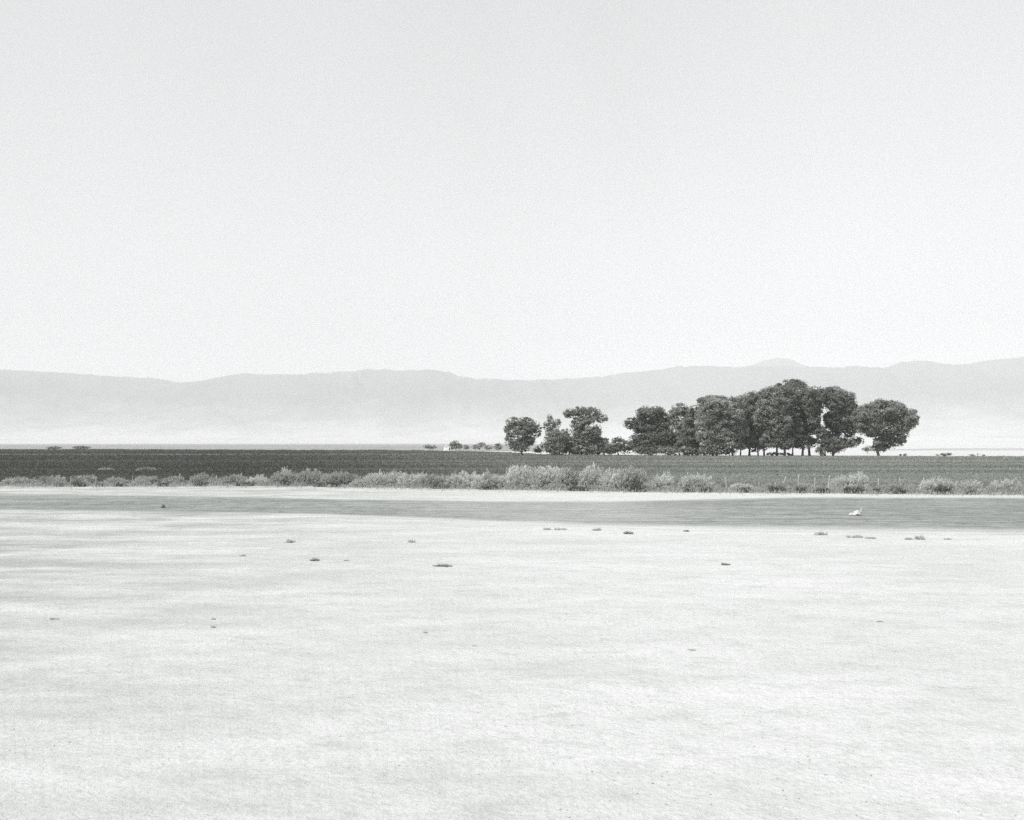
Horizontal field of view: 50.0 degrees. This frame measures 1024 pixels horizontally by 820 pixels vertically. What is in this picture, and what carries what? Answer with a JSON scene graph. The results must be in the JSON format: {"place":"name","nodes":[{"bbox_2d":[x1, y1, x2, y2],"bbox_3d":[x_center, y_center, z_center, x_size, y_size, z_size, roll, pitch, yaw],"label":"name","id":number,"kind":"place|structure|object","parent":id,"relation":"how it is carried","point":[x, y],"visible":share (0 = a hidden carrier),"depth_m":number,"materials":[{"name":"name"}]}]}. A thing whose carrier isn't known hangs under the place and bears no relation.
{"place":"outdoors","nodes":[
{"label":"outdoors","id":0,"kind":"place"},
{"bbox_2d":[1,454,530,455],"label":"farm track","id":1,"kind":"structure","parent":0,"point":[207,454],"depth_m":383.27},
{"bbox_2d":[0,444,608,451],"bbox_3d":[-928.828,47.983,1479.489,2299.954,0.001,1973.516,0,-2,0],"label":"distant field","id":2,"kind":"structure","parent":0,"point":[259,446],"depth_m":1149.53,"materials":[{"name":"plant"}]},
{"bbox_2d":[423,444,436,449],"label":"bush","id":3,"kind":"object","parent":2,"relation":"on","point":[429,446],"visible":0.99,"depth_m":598.61,"materials":[{"name":"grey plant"}]},
{"bbox_2d":[449,440,462,449],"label":"bush","id":4,"kind":"object","parent":2,"relation":"on","point":[454,444],"visible":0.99,"depth_m":598.93,"materials":[{"name":"grey plant"}]},
{"bbox_2d":[471,442,485,449],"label":"bush","id":5,"kind":"object","parent":2,"relation":"on","point":[481,444],"visible":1,"depth_m":609.46,"materials":[{"name":"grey plant"}]},
{"bbox_2d":[493,443,502,449],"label":"bush","id":6,"kind":"object","parent":2,"relation":"on","point":[497,446],"visible":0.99,"depth_m":589.50,"materials":[{"name":"grey plant"}]},
{"bbox_2d":[0,536,1016,819],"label":"soil clods","id":7,"kind":"object","parent":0,"point":[578,662],"visible":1,"depth_m":15.84,"materials":[{"name":"soil"}]},
{"bbox_2d":[0,443,1023,819],"bbox_3d":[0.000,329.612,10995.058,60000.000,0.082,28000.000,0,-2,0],"label":"ground","id":8,"kind":"structure","parent":0,"point":[352,647],"depth_m":20.59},
{"bbox_2d":[71,481,86,486],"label":"weed tuft","id":9,"kind":"object","parent":8,"relation":"on","point":[78,484],"visible":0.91,"depth_m":104.55,"materials":[{"name":"grey plant"}]},
{"bbox_2d":[192,480,207,485],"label":"weed tuft","id":10,"kind":"object","parent":8,"relation":"on","point":[201,482],"visible":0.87,"depth_m":105.26,"materials":[{"name":"grey plant"}]},
{"bbox_2d":[234,480,254,485],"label":"weed tuft","id":11,"kind":"object","parent":8,"relation":"on","point":[245,483],"visible":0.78,"depth_m":105.51,"materials":[{"name":"grey plant"}]},
{"bbox_2d":[313,481,324,486],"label":"weed tuft","id":12,"kind":"object","parent":8,"relation":"on","point":[319,483],"visible":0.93,"depth_m":104.06,"materials":[{"name":"grey plant"}]},
{"bbox_2d":[349,479,368,486],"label":"brush shrub","id":13,"kind":"object","parent":8,"relation":"on","point":[356,483],"visible":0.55,"depth_m":103.48,"materials":[{"name":"grey plant"}]},
{"bbox_2d":[431,483,450,488],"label":"weed tuft","id":14,"kind":"object","parent":8,"relation":"on","point":[433,485],"visible":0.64,"depth_m":99.67,"materials":[{"name":"grey plant"}]},
{"bbox_2d":[432,563,452,566],"bbox_3d":[-2.349,5.277,37.175,0.768,0.165,0.509,-1,-2,24],"label":"ground weed","id":15,"kind":"object","parent":8,"relation":"on","point":[443,565],"visible":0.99,"depth_m":37.07,"materials":[{"name":"grey plant"}]},
{"bbox_2d":[479,484,497,489],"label":"weed tuft","id":16,"kind":"object","parent":8,"relation":"on","point":[487,487],"visible":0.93,"depth_m":97.67,"materials":[{"name":"grey plant"}]},
{"bbox_2d":[5,473,1007,489],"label":"wire fence","id":17,"kind":"object","parent":8,"relation":"on","point":[654,481],"visible":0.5,"depth_m":92.98,"materials":[{"name":"grey metal"}]},
{"bbox_2d":[566,485,592,490],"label":"weed tuft","id":18,"kind":"object","parent":8,"relation":"on","point":[577,488],"visible":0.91,"depth_m":94.87,"materials":[{"name":"grey plant"}]},
{"bbox_2d":[571,448,611,454],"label":"bush","id":19,"kind":"object","parent":8,"relation":"on","point":[573,450],"visible":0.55,"depth_m":359.88,"materials":[{"name":"grey plant"}]},
{"bbox_2d":[628,482,646,491],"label":"weed tuft","id":20,"kind":"object","parent":8,"relation":"on","point":[636,485],"visible":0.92,"depth_m":93.20,"materials":[{"name":"grey plant"}]},
{"bbox_2d":[696,395,728,455],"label":"broadleaf tree","id":21,"kind":"object","parent":8,"relation":"on","point":[721,397],"visible":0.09,"depth_m":348.70,"materials":[{"name":"grey plant"}]},
{"bbox_2d":[694,396,735,455],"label":"broadleaf tree","id":22,"kind":"object","parent":8,"relation":"on","point":[712,428],"visible":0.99,"depth_m":330.00,"materials":[{"name":"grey plant"}]},
{"bbox_2d":[723,448,736,455],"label":"bush","id":23,"kind":"object","parent":8,"relation":"on","point":[727,451],"visible":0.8,"depth_m":341.80,"materials":[{"name":"grey plant"}]},
{"bbox_2d":[729,482,752,490],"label":"brush shrub","id":24,"kind":"object","parent":8,"relation":"on","point":[736,486],"visible":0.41,"depth_m":93.15,"materials":[{"name":"grey plant"}]},
{"bbox_2d":[729,397,759,455],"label":"broadleaf tree","id":25,"kind":"object","parent":8,"relation":"on","point":[749,451],"visible":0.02,"depth_m":344.71,"materials":[{"name":"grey plant"}]},
{"bbox_2d":[740,390,767,455],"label":"broadleaf tree","id":26,"kind":"object","parent":8,"relation":"on","point":[750,401],"visible":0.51,"depth_m":336.10,"materials":[{"name":"grey plant"}]},
{"bbox_2d":[768,485,786,492],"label":"weed tuft","id":27,"kind":"object","parent":8,"relation":"on","point":[776,489],"visible":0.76,"depth_m":91.50,"materials":[{"name":"grey plant"}]},
{"bbox_2d":[766,452,791,455],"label":"bush","id":28,"kind":"object","parent":8,"relation":"on","point":[775,453],"visible":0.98,"depth_m":344.87,"materials":[{"name":"grey plant"}]},
{"bbox_2d":[775,385,810,455],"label":"broadleaf tree","id":29,"kind":"object","parent":8,"relation":"on","point":[797,422],"visible":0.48,"depth_m":333.77,"materials":[{"name":"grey plant"}]},
{"bbox_2d":[794,486,806,492],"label":"weed tuft","id":30,"kind":"object","parent":8,"relation":"on","point":[801,489],"visible":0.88,"depth_m":91.12,"materials":[{"name":"grey plant"}]},
{"bbox_2d":[783,378,820,455],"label":"broadleaf tree","id":31,"kind":"object","parent":8,"relation":"on","point":[800,387],"visible":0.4,"depth_m":338.93,"materials":[{"name":"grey plant"}]},
{"bbox_2d":[796,386,843,455],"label":"broadleaf tree","id":32,"kind":"object","parent":8,"relation":"on","point":[812,411],"visible":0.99,"depth_m":334.71,"materials":[{"name":"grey plant"}]},
{"bbox_2d":[813,530,827,534],"bbox_3d":[14.023,5.589,49.857,0.718,0.289,0.503,0,-2,0],"label":"ground weed","id":33,"kind":"object","parent":8,"relation":"on","point":[820,533],"visible":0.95,"depth_m":49.84,"materials":[{"name":"grey plant"}]},
{"bbox_2d":[814,487,829,492],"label":"weed tuft","id":34,"kind":"object","parent":8,"relation":"on","point":[823,489],"visible":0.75,"depth_m":90.75,"materials":[{"name":"grey plant"}]},
{"bbox_2d":[821,386,865,455],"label":"broadleaf tree","id":35,"kind":"object","parent":8,"relation":"on","point":[838,424],"visible":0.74,"depth_m":337.75,"materials":[{"name":"grey plant"}]},
{"bbox_2d":[842,485,864,493],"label":"weed tuft","id":36,"kind":"object","parent":8,"relation":"on","point":[852,489],"visible":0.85,"depth_m":90.34,"materials":[{"name":"grey plant"}]},
{"bbox_2d":[845,535,862,537],"bbox_3d":[15.158,5.584,48.541,0.808,0.222,0.531,0,-2,12],"label":"ground weed","id":37,"kind":"object","parent":8,"relation":"on","point":[856,536],"visible":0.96,"depth_m":48.47,"materials":[{"name":"grey plant"}]},
{"bbox_2d":[861,445,874,452],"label":"bush","id":38,"kind":"object","parent":8,"relation":"on","point":[865,449],"visible":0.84,"depth_m":419.59,"materials":[{"name":"grey plant"}]},
{"bbox_2d":[886,487,906,493],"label":"weed tuft","id":39,"kind":"object","parent":8,"relation":"on","point":[900,491],"visible":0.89,"depth_m":89.58,"materials":[{"name":"grey plant"}]},
{"bbox_2d":[931,484,953,493],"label":"weed tuft","id":40,"kind":"object","parent":8,"relation":"on","point":[939,488],"visible":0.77,"depth_m":89.05,"materials":[{"name":"grey plant"}]},
{"bbox_2d":[0,357,1023,442],"bbox_3d":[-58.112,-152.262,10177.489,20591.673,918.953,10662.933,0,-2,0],"label":"mountains","id":41,"kind":"structure","parent":0,"point":[980,402],"depth_m":10562.27,"materials":[{"name":"stone"}]},
{"bbox_2d":[750,358,805,366],"bbox_3d":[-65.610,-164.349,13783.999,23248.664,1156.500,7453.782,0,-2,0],"label":"mountain peak","id":42,"kind":"structure","parent":41,"relation":"part of","point":[779,362],"depth_m":14887.26,"materials":[{"name":"stone"}]},
{"bbox_2d":[0,493,1023,534],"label":"road","id":43,"kind":"structure","parent":0,"point":[963,515],"depth_m":67.77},
{"bbox_2d":[753,514,915,515],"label":"wheel rut","id":44,"kind":"structure","parent":43,"relation":"on","point":[805,514],"depth_m":63.94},
{"bbox_2d":[848,509,861,515],"bbox_3d":[19.771,5.870,63.321,0.833,0.391,0.630,0,-2,0],"label":"crumpled paper","id":45,"kind":"object","parent":43,"relation":"on","point":[856,512],"visible":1,"depth_m":63.18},
{"bbox_2d":[0,449,1023,490],"bbox_3d":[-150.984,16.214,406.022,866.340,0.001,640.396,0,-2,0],"label":"crop field","id":46,"kind":"structure","parent":0,"point":[533,463],"depth_m":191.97,"materials":[{"name":"plant"}]},
{"bbox_2d":[1,476,37,485],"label":"brush shrub","id":47,"kind":"object","parent":46,"relation":"on","point":[16,480],"visible":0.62,"depth_m":106.88,"materials":[{"name":"grey plant"}]},
{"bbox_2d":[36,474,66,485],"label":"brush shrub","id":48,"kind":"object","parent":46,"relation":"on","point":[47,479],"visible":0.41,"depth_m":106.77,"materials":[{"name":"grey plant"}]},
{"bbox_2d":[46,446,61,448],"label":"bush","id":49,"kind":"object","parent":46,"relation":"on","point":[54,447],"visible":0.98,"depth_m":636.71,"materials":[{"name":"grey plant"}]},
{"bbox_2d":[72,446,90,448],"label":"bush","id":50,"kind":"object","parent":46,"relation":"on","point":[81,447],"visible":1,"depth_m":639.47,"materials":[{"name":"grey plant"}]},
{"bbox_2d":[70,473,98,483],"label":"brush shrub","id":51,"kind":"object","parent":46,"relation":"on","point":[80,478],"visible":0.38,"depth_m":107.03,"materials":[{"name":"grey plant"}]},
{"bbox_2d":[102,476,128,483],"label":"brush shrub","id":52,"kind":"object","parent":46,"relation":"on","point":[110,480],"visible":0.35,"depth_m":107.77,"materials":[{"name":"grey plant"}]},
{"bbox_2d":[135,467,156,470],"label":"brush shrub","id":53,"kind":"object","parent":46,"relation":"on","point":[146,469],"visible":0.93,"depth_m":161.30,"materials":[{"name":"grey plant"}]},
{"bbox_2d":[134,476,161,483],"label":"brush shrub","id":54,"kind":"object","parent":46,"relation":"on","point":[153,479],"visible":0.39,"depth_m":108.05,"materials":[{"name":"grey plant"}]},
{"bbox_2d":[162,475,186,484],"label":"brush shrub","id":55,"kind":"object","parent":46,"relation":"on","point":[169,480],"visible":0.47,"depth_m":107.68,"materials":[{"name":"grey plant"}]},
{"bbox_2d":[185,471,217,483],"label":"brush shrub","id":56,"kind":"object","parent":46,"relation":"on","point":[199,477],"visible":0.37,"depth_m":107.85,"materials":[{"name":"grey plant"}]},
{"bbox_2d":[217,473,247,483],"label":"brush shrub","id":57,"kind":"object","parent":46,"relation":"on","point":[231,478],"visible":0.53,"depth_m":107.93,"materials":[{"name":"grey plant"}]},
{"bbox_2d":[246,474,270,484],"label":"brush shrub","id":58,"kind":"object","parent":46,"relation":"on","point":[255,480],"visible":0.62,"depth_m":107.20,"materials":[{"name":"grey plant"}]},
{"bbox_2d":[269,466,299,485],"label":"brush shrub","id":59,"kind":"object","parent":46,"relation":"on","point":[286,474],"visible":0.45,"depth_m":107.12,"materials":[{"name":"grey plant"}]},
{"bbox_2d":[292,468,327,485],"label":"brush shrub","id":60,"kind":"object","parent":46,"relation":"on","point":[307,478],"visible":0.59,"depth_m":106.28,"materials":[{"name":"grey plant"}]},
{"bbox_2d":[319,470,357,484],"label":"brush shrub","id":61,"kind":"object","parent":46,"relation":"on","point":[339,478],"visible":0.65,"depth_m":105.28,"materials":[{"name":"grey plant"}]},
{"bbox_2d":[362,469,406,486],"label":"brush shrub","id":62,"kind":"object","parent":46,"relation":"on","point":[379,478],"visible":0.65,"depth_m":103.46,"materials":[{"name":"grey plant"}]},
{"bbox_2d":[395,472,426,487],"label":"brush shrub","id":63,"kind":"object","parent":46,"relation":"on","point":[408,479],"visible":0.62,"depth_m":102.55,"materials":[{"name":"grey plant"}]},
{"bbox_2d":[418,473,451,486],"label":"brush shrub","id":64,"kind":"object","parent":46,"relation":"on","point":[431,479],"visible":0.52,"depth_m":101.18,"materials":[{"name":"grey plant"}]},
{"bbox_2d":[444,470,481,488],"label":"brush shrub","id":65,"kind":"object","parent":46,"relation":"on","point":[461,478],"visible":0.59,"depth_m":100.45,"materials":[{"name":"grey plant"}]},
{"bbox_2d":[470,470,505,488],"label":"brush shrub","id":66,"kind":"object","parent":46,"relation":"on","point":[491,480],"visible":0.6,"depth_m":99.36,"materials":[{"name":"grey plant"}]},
{"bbox_2d":[0,474,1023,494],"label":"dead weeds","id":67,"kind":"object","parent":46,"relation":"on","point":[813,488],"visible":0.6,"depth_m":95.53,"materials":[{"name":"grey plant"}]},
{"bbox_2d":[0,481,1023,495],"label":"dry grass","id":68,"kind":"structure","parent":46,"relation":"on","point":[652,490],"depth_m":94.53,"materials":[{"name":"plant"}]},
{"bbox_2d":[501,463,535,487],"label":"brush shrub","id":69,"kind":"object","parent":46,"relation":"on","point":[520,475],"visible":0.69,"depth_m":98.67,"materials":[{"name":"grey plant"}]},
{"bbox_2d":[503,417,541,454],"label":"broadleaf tree","id":70,"kind":"object","parent":46,"relation":"on","point":[525,429],"visible":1,"depth_m":360.78,"materials":[{"name":"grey plant"}]},
{"bbox_2d":[532,444,545,452],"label":"bush","id":71,"kind":"object","parent":46,"relation":"on","point":[538,450],"visible":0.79,"depth_m":367.61,"materials":[{"name":"grey plant"}]},
{"bbox_2d":[526,464,564,489],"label":"brush shrub","id":72,"kind":"object","parent":46,"relation":"on","point":[543,476],"visible":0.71,"depth_m":97.72,"materials":[{"name":"grey plant"}]},
{"bbox_2d":[540,414,565,454],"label":"broadleaf tree","id":73,"kind":"object","parent":46,"relation":"on","point":[553,444],"visible":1,"depth_m":356.22,"materials":[{"name":"grey plant"}]},
{"bbox_2d":[550,449,574,454],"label":"bush","id":74,"kind":"object","parent":46,"relation":"on","point":[570,451],"visible":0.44,"depth_m":362.41,"materials":[{"name":"grey plant"}]},
{"bbox_2d":[560,428,576,453],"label":"broadleaf tree","id":75,"kind":"object","parent":46,"relation":"on","point":[567,439],"visible":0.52,"depth_m":362.33,"materials":[{"name":"grey plant"}]},
{"bbox_2d":[555,465,583,488],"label":"brush shrub","id":76,"kind":"object","parent":46,"relation":"on","point":[570,478],"visible":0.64,"depth_m":97.10,"materials":[{"name":"grey plant"}]},
{"bbox_2d":[563,406,608,454],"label":"broadleaf tree","id":77,"kind":"object","parent":46,"relation":"on","point":[584,439],"visible":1,"depth_m":358.23,"materials":[{"name":"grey plant"}]},
{"bbox_2d":[577,461,603,490],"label":"brush shrub","id":78,"kind":"object","parent":46,"relation":"on","point":[588,477],"visible":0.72,"depth_m":96.36,"materials":[{"name":"grey plant"}]},
{"bbox_2d":[597,467,623,490],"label":"brush shrub","id":79,"kind":"object","parent":46,"relation":"on","point":[606,479],"visible":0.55,"depth_m":95.65,"materials":[{"name":"grey plant"}]},
{"bbox_2d":[599,436,633,454],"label":"bush","id":80,"kind":"object","parent":46,"relation":"on","point":[615,447],"visible":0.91,"depth_m":354.82,"materials":[{"name":"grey plant"}]},
{"bbox_2d":[614,465,648,490],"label":"brush shrub","id":81,"kind":"object","parent":46,"relation":"on","point":[626,479],"visible":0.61,"depth_m":95.09,"materials":[{"name":"grey plant"}]},
{"bbox_2d":[632,446,657,454],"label":"bush","id":82,"kind":"object","parent":46,"relation":"on","point":[644,451],"visible":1,"depth_m":343.95,"materials":[{"name":"grey plant"}]},
{"bbox_2d":[622,405,675,452],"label":"broadleaf tree","id":83,"kind":"object","parent":46,"relation":"on","point":[651,425],"visible":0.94,"depth_m":348.04,"materials":[{"name":"grey plant"}]},
{"bbox_2d":[650,470,674,490],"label":"brush shrub","id":84,"kind":"object","parent":46,"relation":"on","point":[662,481],"visible":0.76,"depth_m":94.61,"materials":[{"name":"grey plant"}]},
{"bbox_2d":[657,445,679,455],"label":"bush","id":85,"kind":"object","parent":46,"relation":"on","point":[670,450],"visible":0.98,"depth_m":342.15,"materials":[{"name":"grey plant"}]},
{"bbox_2d":[666,402,689,454],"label":"broadleaf tree","id":86,"kind":"object","parent":46,"relation":"on","point":[679,410],"visible":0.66,"depth_m":348.19,"materials":[{"name":"grey plant"}]},
{"bbox_2d":[677,476,688,489],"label":"brush shrub","id":87,"kind":"object","parent":46,"relation":"on","point":[682,482],"visible":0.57,"depth_m":94.33,"materials":[{"name":"grey plant"}]},
{"bbox_2d":[677,446,700,455],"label":"bush","id":88,"kind":"object","parent":46,"relation":"on","point":[687,450],"visible":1,"depth_m":340.83,"materials":[{"name":"grey plant"}]},
{"bbox_2d":[676,404,702,454],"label":"broadleaf tree","id":89,"kind":"object","parent":46,"relation":"on","point":[688,438],"visible":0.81,"depth_m":343.40,"materials":[{"name":"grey plant"}]},
{"bbox_2d":[678,472,714,489],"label":"brush shrub","id":90,"kind":"object","parent":46,"relation":"on","point":[697,481],"visible":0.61,"depth_m":94.25,"materials":[{"name":"grey plant"}]},
{"bbox_2d":[697,448,724,454],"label":"bush","id":91,"kind":"object","parent":46,"relation":"on","point":[701,452],"visible":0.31,"depth_m":339.34,"materials":[{"name":"grey plant"}]},
{"bbox_2d":[716,395,750,455],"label":"broadleaf tree","id":92,"kind":"object","parent":46,"relation":"on","point":[736,416],"visible":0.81,"depth_m":331.46,"materials":[{"name":"grey plant"}]},
{"bbox_2d":[749,386,795,455],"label":"broadleaf tree","id":93,"kind":"object","parent":46,"relation":"on","point":[773,420],"visible":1,"depth_m":330.75,"materials":[{"name":"grey plant"}]},
{"bbox_2d":[763,482,793,490],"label":"brush shrub","id":94,"kind":"object","parent":46,"relation":"on","point":[782,485],"visible":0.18,"depth_m":92.85,"materials":[{"name":"grey plant"}]},
{"bbox_2d":[799,482,811,490],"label":"brush shrub","id":95,"kind":"object","parent":46,"relation":"on","point":[806,485],"visible":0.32,"depth_m":92.63,"materials":[{"name":"grey plant"}]},
{"bbox_2d":[825,474,854,488],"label":"brush shrub","id":96,"kind":"object","parent":46,"relation":"on","point":[841,481],"visible":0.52,"depth_m":94.59,"materials":[{"name":"grey plant"}]},
{"bbox_2d":[847,470,870,486],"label":"brush shrub","id":97,"kind":"object","parent":46,"relation":"on","point":[858,478],"visible":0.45,"depth_m":94.69,"materials":[{"name":"grey plant"}]},
{"bbox_2d":[850,398,920,455],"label":"broadleaf tree","id":98,"kind":"object","parent":46,"relation":"on","point":[886,422],"visible":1,"depth_m":329.83,"materials":[{"name":"grey plant"}]},
{"bbox_2d":[876,482,908,491],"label":"brush shrub","id":99,"kind":"object","parent":46,"relation":"on","point":[890,485],"visible":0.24,"depth_m":91.50,"materials":[{"name":"grey plant"}]},
{"bbox_2d":[917,475,959,491],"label":"brush shrub","id":100,"kind":"object","parent":46,"relation":"on","point":[930,483],"visible":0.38,"depth_m":91.83,"materials":[{"name":"grey plant"}]},
{"bbox_2d":[934,453,953,455],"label":"bush","id":101,"kind":"object","parent":46,"relation":"on","point":[946,454],"visible":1,"depth_m":330.71,"materials":[{"name":"grey plant"}]},
{"bbox_2d":[953,478,985,490],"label":"brush shrub","id":102,"kind":"object","parent":46,"relation":"on","point":[968,484],"visible":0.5,"depth_m":90.34,"materials":[{"name":"grey plant"}]},
{"bbox_2d":[986,478,1020,492],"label":"brush shrub","id":103,"kind":"object","parent":46,"relation":"on","point":[997,485],"visible":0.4,"depth_m":90.08,"materials":[{"name":"grey plant"}]},
{"bbox_2d":[0,0,1023,381],"label":"sky","id":104,"kind":"structure","parent":0,"point":[191,190],"materials":[{"name":"white"}]},
{"bbox_2d":[887,448,1023,449],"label":"distant field","id":105,"kind":"structure","parent":0,"point":[965,449],"depth_m":657.38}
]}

